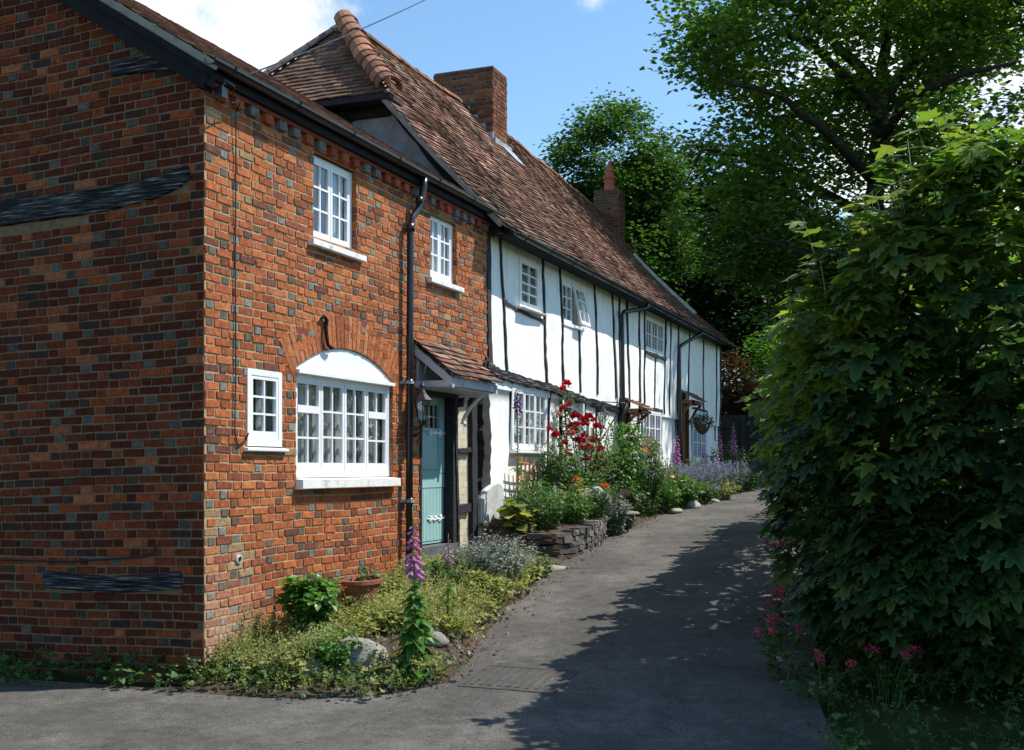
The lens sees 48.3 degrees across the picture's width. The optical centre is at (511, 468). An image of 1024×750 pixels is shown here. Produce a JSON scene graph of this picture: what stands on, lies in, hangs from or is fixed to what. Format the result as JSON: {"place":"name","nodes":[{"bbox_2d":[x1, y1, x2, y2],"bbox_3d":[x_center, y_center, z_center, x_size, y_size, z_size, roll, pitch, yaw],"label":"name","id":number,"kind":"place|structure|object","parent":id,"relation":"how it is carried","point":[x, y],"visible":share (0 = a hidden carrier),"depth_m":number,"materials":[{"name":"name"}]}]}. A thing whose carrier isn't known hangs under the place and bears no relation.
{"place":"outdoors","nodes":[
{"label":"outdoors","id":0,"kind":"place"},
{"bbox_2d":[0,481,843,749],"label":"road","id":1,"kind":"structure","parent":0,"point":[647,633],"depth_m":7.93,"materials":[{"name":"asphalt"}]},
{"bbox_2d":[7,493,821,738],"bbox_3d":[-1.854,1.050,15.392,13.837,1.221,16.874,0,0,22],"label":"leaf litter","id":2,"kind":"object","parent":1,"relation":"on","point":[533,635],"visible":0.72,"depth_m":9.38,"materials":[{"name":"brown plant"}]},
{"bbox_2d":[458,664,578,693],"bbox_3d":[0.052,1.515,8.185,0.720,0.094,0.540,0,0,22],"label":"drain grate","id":3,"kind":"object","parent":1,"relation":"on","point":[538,688],"visible":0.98,"depth_m":8.15,"materials":[{"name":"metal"}]},
{"bbox_2d":[668,508,681,513],"bbox_3d":[2.493,0.656,17.448,0.227,0.104,0.482,0,0,22],"label":"edging stone","id":4,"kind":"object","parent":1,"relation":"on","point":[674,510],"visible":0.91,"depth_m":17.29,"materials":[{"name":"stone"}]},
{"bbox_2d":[686,500,700,508],"bbox_3d":[2.901,0.591,18.351,0.217,0.181,0.252,0,0,42],"label":"edging stone","id":5,"kind":"object","parent":1,"relation":"on","point":[693,504],"visible":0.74,"depth_m":18.27,"materials":[{"name":"stone"}]},
{"bbox_2d":[0,468,1023,749],"bbox_3d":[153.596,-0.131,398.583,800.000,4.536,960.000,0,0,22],"label":"ground","id":6,"kind":"structure","parent":0,"point":[958,712],"depth_m":7.30,"materials":[{"name":"green plant"}]},
{"bbox_2d":[0,642,216,691],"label":"ground cover plants","id":7,"kind":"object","parent":6,"relation":"on","point":[119,670],"depth_m":8.70,"materials":[{"name":"green plant"}]},
{"bbox_2d":[0,0,504,684],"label":"brick house","id":8,"kind":"structure","parent":6,"relation":"on","point":[338,310],"depth_m":9.16,"materials":[{"name":"brick"}]},
{"bbox_2d":[0,544,155,562],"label":"cable","id":9,"kind":"object","parent":8,"relation":"attached to","point":[152,553],"visible":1,"depth_m":9.00,"materials":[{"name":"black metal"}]},
{"bbox_2d":[215,79,240,102],"bbox_3d":[-2.117,-2.853,8.694,0.110,0.146,0.335,0,0,19],"label":"junction box","id":10,"kind":"object","parent":8,"relation":"attached to","point":[221,92],"visible":1,"depth_m":8.56,"materials":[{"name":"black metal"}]},
{"bbox_2d":[234,103,248,445],"bbox_3d":[-2.132,-1.509,8.979,0.070,2.670,0.230,0,0,4],"label":"cable","id":11,"kind":"object","parent":8,"relation":"attached to","point":[235,275],"visible":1,"depth_m":8.92,"materials":[{"name":"black metal"}]},
{"bbox_2d":[243,368,288,451],"bbox_3d":[-2.060,-0.467,9.337,0.177,0.665,0.590,0,0,22],"label":"window","id":12,"kind":"structure","parent":8,"relation":"in","point":[268,433],"depth_m":9.39,"materials":[{"name":"white paint"}]},
{"bbox_2d":[224,0,424,84],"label":"overhead wire","id":13,"kind":"object","parent":8,"relation":"attached to","point":[325,43],"visible":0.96,"depth_m":10.87,"materials":[{"name":"black metal"}]},
{"bbox_2d":[308,154,366,262],"bbox_3d":[-1.663,-2.377,10.400,0.249,0.863,0.940,0,0,22],"label":"window","id":14,"kind":"structure","parent":8,"relation":"in","point":[334,174],"depth_m":10.50,"materials":[{"name":"white paint"}]},
{"bbox_2d":[280,349,400,488],"bbox_3d":[-1.560,-0.459,10.596,0.254,1.278,1.830,0,0,22],"label":"window","id":15,"kind":"structure","parent":8,"relation":"in","point":[348,372],"depth_m":10.57,"materials":[{"name":"white paint"}]},
{"bbox_2d":[405,381,431,437],"bbox_3d":[-0.941,-0.585,11.654,0.212,0.610,0.277,0,0,-46],"label":"wall lantern","id":16,"kind":"object","parent":8,"relation":"attached to","point":[421,395],"depth_m":11.60,"materials":[{"name":"black metal"}]},
{"bbox_2d":[422,397,444,543],"bbox_3d":[-0.925,0.020,12.416,0.074,1.600,0.810,0,0,22],"label":"door","id":17,"kind":"structure","parent":8,"relation":"in","point":[432,441],"depth_m":12.53,"materials":[{"name":"teal paint"}]},
{"bbox_2d":[427,213,463,293],"bbox_3d":[-0.809,-2.381,12.536,0.250,0.813,0.840,0,0,22],"label":"window","id":18,"kind":"structure","parent":8,"relation":"in","point":[438,225],"depth_m":12.61,"materials":[{"name":"white paint"}]},
{"bbox_2d":[5,477,762,697],"bbox_3d":[-0.754,1.039,14.464,25.873,1.774,9.626,0,0,-44],"label":"soil bed","id":19,"kind":"object","parent":6,"relation":"on","point":[227,688],"visible":0.08,"depth_m":8.38,"materials":[{"name":"soil"}]},
{"bbox_2d":[272,572,341,633],"bbox_3d":[-1.634,1.128,9.261,0.542,0.599,0.744,0,0,22],"label":"laurel shrub","id":20,"kind":"object","parent":19,"relation":"on","point":[307,602],"visible":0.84,"depth_m":9.14,"materials":[{"name":"green plant"}]},
{"bbox_2d":[295,657,322,675],"bbox_3d":[-1.506,1.473,8.465,0.251,0.150,0.202,0,0,22],"label":"rock","id":21,"kind":"object","parent":19,"relation":"on","point":[311,667],"visible":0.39,"depth_m":8.39,"materials":[{"name":"stone"}]},
{"bbox_2d":[286,620,342,644],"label":"green weed","id":22,"kind":"object","parent":19,"relation":"on","point":[311,626],"visible":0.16,"depth_m":8.95,"materials":[{"name":"green plant"}]},
{"bbox_2d":[187,632,469,697],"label":"weeds","id":23,"kind":"object","parent":19,"relation":"on","point":[351,679],"visible":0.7,"depth_m":8.21,"materials":[{"name":"green plant"}]},
{"bbox_2d":[301,626,365,672],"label":"green weed","id":24,"kind":"object","parent":19,"relation":"on","point":[326,653],"visible":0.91,"depth_m":8.42,"materials":[{"name":"green plant"}]},
{"bbox_2d":[333,636,388,668],"bbox_3d":[-1.178,1.431,8.688,0.500,0.309,0.393,0,0,22],"label":"rock","id":25,"kind":"object","parent":19,"relation":"on","point":[360,652],"visible":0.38,"depth_m":8.55,"materials":[{"name":"stone"}]},
{"bbox_2d":[341,566,382,607],"bbox_3d":[-1.357,1.229,10.343,0.325,0.672,0.519,0,0,22],"label":"planter","id":26,"kind":"object","parent":19,"relation":"on","point":[362,585],"visible":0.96,"depth_m":10.20,"materials":[{"name":"ceramic"}]},
{"bbox_2d":[187,547,549,695],"bbox_3d":[-0.743,1.191,10.246,2.153,0.834,4.596,0,0,22],"label":"ground cover","id":27,"kind":"object","parent":19,"relation":"on","point":[379,611],"visible":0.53,"depth_m":9.31,"materials":[{"name":"plant"}]},
{"bbox_2d":[385,507,447,685],"bbox_3d":[-0.714,0.978,8.414,0.542,1.390,0.518,0,0,22],"label":"foxglove","id":28,"kind":"object","parent":19,"relation":"on","point":[417,623],"visible":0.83,"depth_m":8.37,"materials":[{"name":"green plant"}]},
{"bbox_2d":[425,630,448,646],"bbox_3d":[-0.609,1.357,9.037,0.236,0.145,0.180,0,0,22],"label":"rock","id":29,"kind":"object","parent":19,"relation":"on","point":[443,641],"visible":0.55,"depth_m":8.97,"materials":[{"name":"stone"}]},
{"bbox_2d":[436,534,465,631],"bbox_3d":[-0.541,1.000,9.566,0.311,0.905,0.325,0,0,22],"label":"foxglove","id":30,"kind":"object","parent":19,"relation":"on","point":[449,589],"visible":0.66,"depth_m":9.54,"materials":[{"name":"green plant"}]},
{"bbox_2d":[422,556,483,585],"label":"green shrub","id":31,"kind":"object","parent":19,"relation":"on","point":[437,567],"visible":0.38,"depth_m":10.71,"materials":[{"name":"green plant"}]},
{"bbox_2d":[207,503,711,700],"bbox_3d":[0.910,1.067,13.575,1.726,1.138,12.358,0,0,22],"label":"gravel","id":32,"kind":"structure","parent":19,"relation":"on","point":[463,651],"depth_m":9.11,"materials":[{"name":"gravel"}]},
{"bbox_2d":[463,609,486,623],"bbox_3d":[-0.328,1.289,9.933,0.201,0.154,0.238,0,0,22],"label":"rock","id":33,"kind":"object","parent":19,"relation":"on","point":[481,619],"visible":0.23,"depth_m":9.85,"materials":[{"name":"stone"}]},
{"bbox_2d":[459,536,498,562],"bbox_3d":[-0.305,0.932,11.941,0.636,0.446,0.500,0,0,-38],"label":"catmint","id":34,"kind":"object","parent":19,"relation":"on","point":[477,546],"visible":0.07,"depth_m":11.90,"materials":[{"name":"plant"}]},
{"bbox_2d":[452,569,515,610],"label":"green shrub","id":35,"kind":"object","parent":19,"relation":"on","point":[475,575],"visible":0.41,"depth_m":10.29,"materials":[{"name":"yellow plant"}]},
{"bbox_2d":[438,529,545,587],"bbox_3d":[-0.181,0.918,11.248,0.956,0.676,1.355,0,0,22],"label":"catmint","id":36,"kind":"object","parent":19,"relation":"on","point":[505,553],"visible":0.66,"depth_m":11.06,"materials":[{"name":"plant"}]},
{"bbox_2d":[504,387,537,545],"bbox_3d":[0.076,-0.039,13.407,0.503,1.923,0.381,0,0,34],"label":"foxglove","id":37,"kind":"object","parent":19,"relation":"on","point":[517,485],"visible":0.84,"depth_m":13.46,"materials":[{"name":"purple plant"}]},
{"bbox_2d":[526,551,557,577],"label":"green weed","id":38,"kind":"object","parent":19,"relation":"on","point":[547,565],"visible":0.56,"depth_m":12.10,"materials":[{"name":"green plant"}]},
{"bbox_2d":[542,565,566,572],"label":"stone slab","id":39,"kind":"structure","parent":19,"relation":"on","point":[556,567],"depth_m":12.43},
{"bbox_2d":[565,470,607,514],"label":"border plant","id":40,"kind":"object","parent":19,"relation":"on","point":[588,481],"visible":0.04,"depth_m":15.23,"materials":[{"name":"green plant"}]},
{"bbox_2d":[538,379,641,492],"bbox_3d":[0.957,-0.104,15.692,1.202,2.267,2.589,0,0,22],"label":"rose bush","id":41,"kind":"object","parent":19,"relation":"on","point":[594,465],"visible":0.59,"depth_m":15.74,"materials":[{"name":"green plant"}]},
{"bbox_2d":[573,486,644,531],"bbox_3d":[1.365,0.596,15.181,0.320,0.729,1.962,0,0,31],"label":"driftwood","id":42,"kind":"object","parent":19,"relation":"on","point":[628,495],"visible":0.54,"depth_m":15.37,"materials":[{"name":"wood"}]},
{"bbox_2d":[598,497,633,536],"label":"border plant","id":43,"kind":"object","parent":19,"relation":"on","point":[614,527],"visible":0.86,"depth_m":14.99,"materials":[{"name":"plant"}]},
{"bbox_2d":[590,423,651,511],"bbox_3d":[1.579,0.020,16.739,0.954,1.367,1.067,0,0,9],"label":"border plant","id":44,"kind":"object","parent":19,"relation":"on","point":[634,463],"visible":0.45,"depth_m":16.61,"materials":[{"name":"green plant"}]},
{"bbox_2d":[606,476,650,528],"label":"border plant","id":45,"kind":"object","parent":19,"relation":"on","point":[638,501],"visible":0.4,"depth_m":15.74,"materials":[{"name":"green plant"}]},
{"bbox_2d":[627,451,654,517],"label":"border flowers","id":46,"kind":"object","parent":19,"relation":"on","point":[640,508],"visible":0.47,"depth_m":16.77,"materials":[{"name":"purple plant"}]},
{"bbox_2d":[621,448,667,495],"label":"border plant","id":47,"kind":"object","parent":19,"relation":"on","point":[647,454],"visible":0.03,"depth_m":17.93,"materials":[{"name":"green plant"}]},
{"bbox_2d":[630,437,674,515],"bbox_3d":[2.037,0.113,17.134,0.755,1.179,0.751,0,0,43],"label":"border plant","id":48,"kind":"object","parent":19,"relation":"on","point":[654,489],"visible":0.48,"depth_m":17.05,"materials":[{"name":"green plant"}]},
{"bbox_2d":[646,456,673,512],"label":"border flowers","id":49,"kind":"object","parent":19,"relation":"on","point":[659,506],"visible":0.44,"depth_m":17.29,"materials":[{"name":"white plant"}]},
{"bbox_2d":[647,459,681,496],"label":"border plant","id":50,"kind":"object","parent":19,"relation":"on","point":[673,470],"visible":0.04,"depth_m":18.72,"materials":[{"name":"green plant"}]},
{"bbox_2d":[647,478,688,512],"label":"border plant","id":51,"kind":"object","parent":19,"relation":"on","point":[675,492],"visible":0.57,"depth_m":17.50,"materials":[{"name":"green plant"}]},
{"bbox_2d":[672,434,680,473],"bbox_3d":[2.839,0.027,20.193,0.405,1.394,0.425,0,0,22],"label":"foxglove","id":52,"kind":"object","parent":19,"relation":"on","point":[675,457],"visible":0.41,"depth_m":20.18,"materials":[{"name":"purple plant"}]},
{"bbox_2d":[663,462,695,482],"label":"lavender bush","id":53,"kind":"object","parent":19,"relation":"on","point":[693,463],"visible":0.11,"depth_m":20.09,"materials":[{"name":"purple plant"}]},
{"bbox_2d":[664,463,705,497],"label":"lavender bush","id":54,"kind":"object","parent":19,"relation":"on","point":[692,471],"visible":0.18,"depth_m":19.37,"materials":[{"name":"purple plant"}]},
{"bbox_2d":[664,471,706,508],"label":"border plant","id":55,"kind":"object","parent":19,"relation":"on","point":[688,495],"visible":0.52,"depth_m":18.30,"materials":[{"name":"green plant"}]},
{"bbox_2d":[679,455,713,484],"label":"border plant","id":56,"kind":"object","parent":19,"relation":"on","point":[696,463],"visible":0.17,"depth_m":21.67,"materials":[{"name":"green plant"}]},
{"bbox_2d":[688,481,720,503],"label":"border plant","id":57,"kind":"object","parent":19,"relation":"on","point":[702,499],"visible":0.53,"depth_m":19.16,"materials":[{"name":"green plant"}]},
{"bbox_2d":[688,463,728,495],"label":"lavender bush","id":58,"kind":"object","parent":19,"relation":"on","point":[709,479],"visible":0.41,"depth_m":20.19,"materials":[{"name":"purple plant"}]},
{"bbox_2d":[694,460,730,483],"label":"lavender bush","id":59,"kind":"object","parent":19,"relation":"on","point":[709,468],"visible":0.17,"depth_m":21.18,"materials":[{"name":"purple plant"}]},
{"bbox_2d":[705,484,721,500],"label":"border flowers","id":60,"kind":"object","parent":19,"relation":"on","point":[715,495],"visible":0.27,"depth_m":19.80,"materials":[{"name":"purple plant"}]},
{"bbox_2d":[715,428,725,479],"bbox_3d":[4.081,-0.081,22.388,0.460,1.419,0.438,0,0,22],"label":"foxglove","id":61,"kind":"object","parent":19,"relation":"on","point":[718,451],"visible":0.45,"depth_m":22.41,"materials":[{"name":"purple plant"}]},
{"bbox_2d":[707,479,740,499],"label":"border plant","id":62,"kind":"object","parent":19,"relation":"on","point":[726,495],"visible":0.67,"depth_m":20.10,"materials":[{"name":"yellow plant"}]},
{"bbox_2d":[713,460,749,489],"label":"lavender bush","id":63,"kind":"object","parent":19,"relation":"on","point":[735,476],"visible":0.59,"depth_m":21.62,"materials":[{"name":"purple plant"}]},
{"bbox_2d":[707,440,758,485],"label":"border plant","id":64,"kind":"object","parent":19,"relation":"on","point":[729,456],"visible":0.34,"depth_m":22.61,"materials":[{"name":"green plant"}]},
{"bbox_2d":[730,424,738,484],"bbox_3d":[4.317,-0.137,22.469,0.498,1.526,0.538,0,0,-2],"label":"foxglove","id":65,"kind":"object","parent":19,"relation":"on","point":[733,448],"visible":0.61,"depth_m":22.45,"materials":[{"name":"purple plant"}]},
{"bbox_2d":[733,464,762,491],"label":"border plant","id":66,"kind":"object","parent":19,"relation":"on","point":[752,485],"visible":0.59,"depth_m":22.15,"materials":[{"name":"green plant"}]},
{"bbox_2d":[263,9,736,546],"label":"timber framed cottage","id":67,"kind":"structure","parent":6,"relation":"on","point":[587,301],"depth_m":16.56,"materials":[{"name":"white paint"}]},
{"bbox_2d":[509,387,551,453],"bbox_3d":[0.208,-0.615,14.999,0.210,0.850,1.310,0,0,22],"label":"window","id":68,"kind":"structure","parent":67,"relation":"in","point":[529,423],"depth_m":15.04,"materials":[{"name":"white paint"}]},
{"bbox_2d":[516,256,547,315],"bbox_3d":[0.216,-2.387,14.991,0.230,0.685,0.840,0,0,22],"label":"window","id":69,"kind":"structure","parent":67,"relation":"in","point":[525,296],"depth_m":15.06,"materials":[{"name":"white paint"}]},
{"bbox_2d":[559,397,583,488],"bbox_3d":[0.830,-0.030,16.609,0.150,2.020,0.980,0,0,22],"label":"door","id":70,"kind":"structure","parent":67,"relation":"in","point":[580,409],"depth_m":16.81,"materials":[{"name":"white paint"}]},
{"bbox_2d":[562,281,590,331],"bbox_3d":[0.869,-2.345,16.557,0.260,0.630,0.994,0,0,22],"label":"window","id":71,"kind":"structure","parent":67,"relation":"in","point":[570,287],"depth_m":16.57,"materials":[{"name":"white paint"}]},
{"bbox_2d":[592,401,608,435],"bbox_3d":[1.344,-0.740,17.351,0.252,0.580,0.202,0,0,-1],"label":"wall lantern","id":72,"kind":"object","parent":67,"relation":"attached to","point":[602,409],"depth_m":17.33,"materials":[{"name":"black metal"}]},
{"bbox_2d":[599,413,617,434],"bbox_3d":[1.534,-0.665,18.114,0.028,0.510,0.972,0,0,23],"label":"wall bracket","id":73,"kind":"object","parent":67,"relation":"attached to","point":[606,420],"depth_m":17.99,"materials":[{"name":"black metal"}]},
{"bbox_2d":[601,401,647,452],"bbox_3d":[1.778,-0.646,17.677,0.625,0.813,0.647,0,0,-22],"label":"hanging basket","id":74,"kind":"object","parent":67,"relation":"hanging from","point":[634,437],"visible":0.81,"depth_m":17.61,"materials":[{"name":"plant"}]},
{"bbox_2d":[619,413,630,459],"bbox_3d":[1.824,-0.045,19.108,0.160,1.850,0.640,0,0,22],"label":"door","id":75,"kind":"structure","parent":67,"relation":"in","point":[627,416],"depth_m":19.34,"materials":[{"name":"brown wood"}]},
{"bbox_2d":[618,420,661,459],"bbox_3d":[2.148,-0.459,18.636,0.536,0.679,0.662,0,0,-34],"label":"hanging basket","id":76,"kind":"object","parent":67,"relation":"hanging from","point":[652,439],"visible":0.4,"depth_m":18.51,"materials":[{"name":"plant"}]},
{"bbox_2d":[641,410,664,461],"bbox_3d":[2.530,-0.580,20.807,0.209,0.940,1.320,0,0,22],"label":"window","id":77,"kind":"structure","parent":67,"relation":"in","point":[653,414],"depth_m":20.99,"materials":[{"name":"white paint"}]},
{"bbox_2d":[646,316,663,355],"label":"window","id":78,"kind":"structure","parent":67,"relation":"in","point":[656,334],"depth_m":21.07,"materials":[{"name":"white paint"}]},
{"bbox_2d":[677,403,688,464],"bbox_3d":[3.416,-0.320,23.092,0.160,2.000,0.780,0,0,22],"label":"door","id":79,"kind":"structure","parent":67,"relation":"in","point":[687,413],"depth_m":23.39,"materials":[{"name":"brown wood"}]},
{"bbox_2d":[691,410,709,462],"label":"window","id":80,"kind":"structure","parent":67,"relation":"in","point":[704,443],"depth_m":24.37,"materials":[{"name":"white paint"}]},
{"bbox_2d":[689,402,714,434],"bbox_3d":[3.724,-1.009,22.640,0.588,0.679,0.549,0,0,-19],"label":"hanging basket","id":81,"kind":"object","parent":67,"relation":"hanging from","point":[702,428],"visible":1,"depth_m":22.56,"materials":[{"name":"plant"}]},
{"bbox_2d":[479,514,607,558],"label":"raised bed wall","id":82,"kind":"structure","parent":6,"relation":"on","point":[574,540],"depth_m":13.26,"materials":[{"name":"stone"}]},
{"bbox_2d":[496,498,540,540],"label":"hosta","id":83,"kind":"object","parent":82,"relation":"on","point":[509,509],"visible":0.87,"depth_m":13.26,"materials":[{"name":"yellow plant"}]},
{"bbox_2d":[516,456,539,494],"bbox_3d":[0.205,0.145,14.586,0.031,0.610,0.840,0,0,22],"label":"trellis","id":84,"kind":"object","parent":82,"relation":"on","point":[525,470],"visible":0.42,"depth_m":14.51,"materials":[{"name":"brown wood"}]},
{"bbox_2d":[506,474,563,520],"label":"border plant","id":85,"kind":"object","parent":82,"relation":"on","point":[523,488],"visible":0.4,"depth_m":13.91,"materials":[{"name":"green plant"}]},
{"bbox_2d":[523,493,570,528],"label":"border plant","id":86,"kind":"object","parent":82,"relation":"on","point":[544,516],"visible":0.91,"depth_m":13.43,"materials":[{"name":"green plant"}]},
{"bbox_2d":[530,484,565,523],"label":"plant","id":87,"kind":"object","parent":82,"relation":"on","point":[554,490],"visible":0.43,"depth_m":13.75,"materials":[{"name":"green plant"}]},
{"bbox_2d":[526,435,584,511],"bbox_3d":[0.585,0.116,14.739,0.838,1.095,0.896,0,0,22],"label":"border plant","id":88,"kind":"object","parent":82,"relation":"on","point":[558,475],"visible":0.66,"depth_m":14.62,"materials":[{"name":"green plant"}]},
{"bbox_2d":[556,478,590,517],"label":"border plant","id":89,"kind":"object","parent":82,"relation":"on","point":[577,486],"visible":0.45,"depth_m":14.29,"materials":[{"name":"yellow plant"}]},
{"bbox_2d":[555,492,596,524],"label":"border plant","id":90,"kind":"object","parent":82,"relation":"on","point":[575,514],"visible":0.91,"depth_m":13.94,"materials":[{"name":"green plant"}]},
{"bbox_2d":[583,480,622,519],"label":"border plant","id":91,"kind":"object","parent":82,"relation":"on","point":[597,510],"visible":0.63,"depth_m":14.53,"materials":[{"name":"green plant"}]},
{"bbox_2d":[533,82,720,303],"bbox_3d":[3.168,-5.915,35.988,6.850,12.093,6.759,0,0,22],"label":"round tree","id":92,"kind":"object","parent":6,"relation":"on","point":[644,176],"visible":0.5,"depth_m":34.64,"materials":[{"name":"green plant"}]},
{"bbox_2d":[625,120,801,375],"bbox_3d":[6.589,-6.365,41.958,9.297,12.700,10.900,0,0,22],"label":"dark tree","id":93,"kind":"object","parent":6,"relation":"on","point":[697,291],"visible":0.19,"depth_m":39.83,"materials":[{"name":"green plant"}]},
{"bbox_2d":[721,345,769,415],"bbox_3d":[6.410,-1.663,31.897,2.615,3.489,2.333,0,0,22],"label":"copper shrub","id":94,"kind":"object","parent":6,"relation":"on","point":[733,376],"visible":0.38,"depth_m":31.62,"materials":[{"name":"brown plant"}]},
{"bbox_2d":[721,363,783,414],"bbox_3d":[7.541,-1.430,32.436,4.760,3.224,3.282,0,0,22],"label":"dark shrub","id":95,"kind":"object","parent":6,"relation":"on","point":[756,371],"depth_m":32.37,"materials":[{"name":"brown plant"}]},
{"bbox_2d":[732,323,807,387],"bbox_3d":[9.137,-2.428,37.870,3.890,5.017,3.667,0,0,22],"label":"green tree","id":96,"kind":"object","parent":6,"relation":"on","point":[762,351],"visible":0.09,"depth_m":37.60,"materials":[{"name":"green plant"}]},
{"bbox_2d":[750,587,803,642],"bbox_3d":[2.128,1.175,8.950,0.498,0.491,0.446,0,0,22],"label":"valerian","id":97,"kind":"object","parent":6,"relation":"on","point":[772,603],"visible":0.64,"depth_m":8.93,"materials":[{"name":"green plant"}]},
{"bbox_2d":[762,538,798,580],"bbox_3d":[2.698,0.938,11.333,0.378,0.495,0.550,0,0,-1],"label":"valerian","id":98,"kind":"object","parent":6,"relation":"on","point":[771,550],"visible":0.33,"depth_m":11.28,"materials":[{"name":"green plant"}]},
{"bbox_2d":[753,614,812,680],"bbox_3d":[1.878,1.270,8.003,0.416,0.499,0.433,0,0,2],"label":"valerian","id":99,"kind":"object","parent":6,"relation":"on","point":[771,649],"visible":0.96,"depth_m":7.94,"materials":[{"name":"green plant"}]},
{"bbox_2d":[676,209,906,383],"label":"dark tree","id":100,"kind":"object","parent":6,"relation":"on","point":[778,318],"visible":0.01,"depth_m":42.70,"materials":[{"name":"green plant"}]},
{"bbox_2d":[720,415,893,463],"bbox_3d":[6.442,-0.523,29.151,7.400,1.717,0.119,0,0,22],"label":"board fence","id":101,"kind":"object","parent":6,"relation":"on","point":[742,429],"visible":0.06,"depth_m":29.43,"materials":[{"name":"brown wood"}]},
{"bbox_2d":[746,434,769,477],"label":"garden gate","id":102,"kind":"structure","parent":101,"relation":"attached to","point":[752,439],"depth_m":29.26,"materials":[{"name":"brown wood"}]},
{"bbox_2d":[776,648,857,711],"bbox_3d":[1.974,1.374,7.450,0.474,0.382,0.509,0,0,43],"label":"valerian","id":103,"kind":"object","parent":6,"relation":"on","point":[820,685],"visible":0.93,"depth_m":7.45,"materials":[{"name":"green plant"}]},
{"bbox_2d":[633,0,1023,446],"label":"sycamore tree","id":104,"kind":"object","parent":6,"relation":"on","point":[929,27],"visible":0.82,"depth_m":26.52,"materials":[{"name":"green plant"}]},
{"bbox_2d":[735,102,1023,700],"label":"maple hedge","id":105,"kind":"object","parent":6,"relation":"on","point":[875,514],"visible":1,"depth_m":7.39,"materials":[{"name":"green plant"}]},
{"bbox_2d":[853,643,923,704],"bbox_3d":[2.511,1.347,7.540,0.467,0.395,0.318,0,0,38],"label":"valerian","id":106,"kind":"object","parent":6,"relation":"on","point":[895,678],"visible":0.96,"depth_m":7.48,"materials":[{"name":"green plant"}]},
{"bbox_2d":[802,620,1023,749],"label":"verge grass","id":107,"kind":"structure","parent":6,"relation":"on","point":[843,742],"depth_m":6.90,"materials":[{"name":"green plant"}]},
{"bbox_2d":[136,0,1023,428],"label":"sky","id":108,"kind":"structure","parent":0,"point":[551,54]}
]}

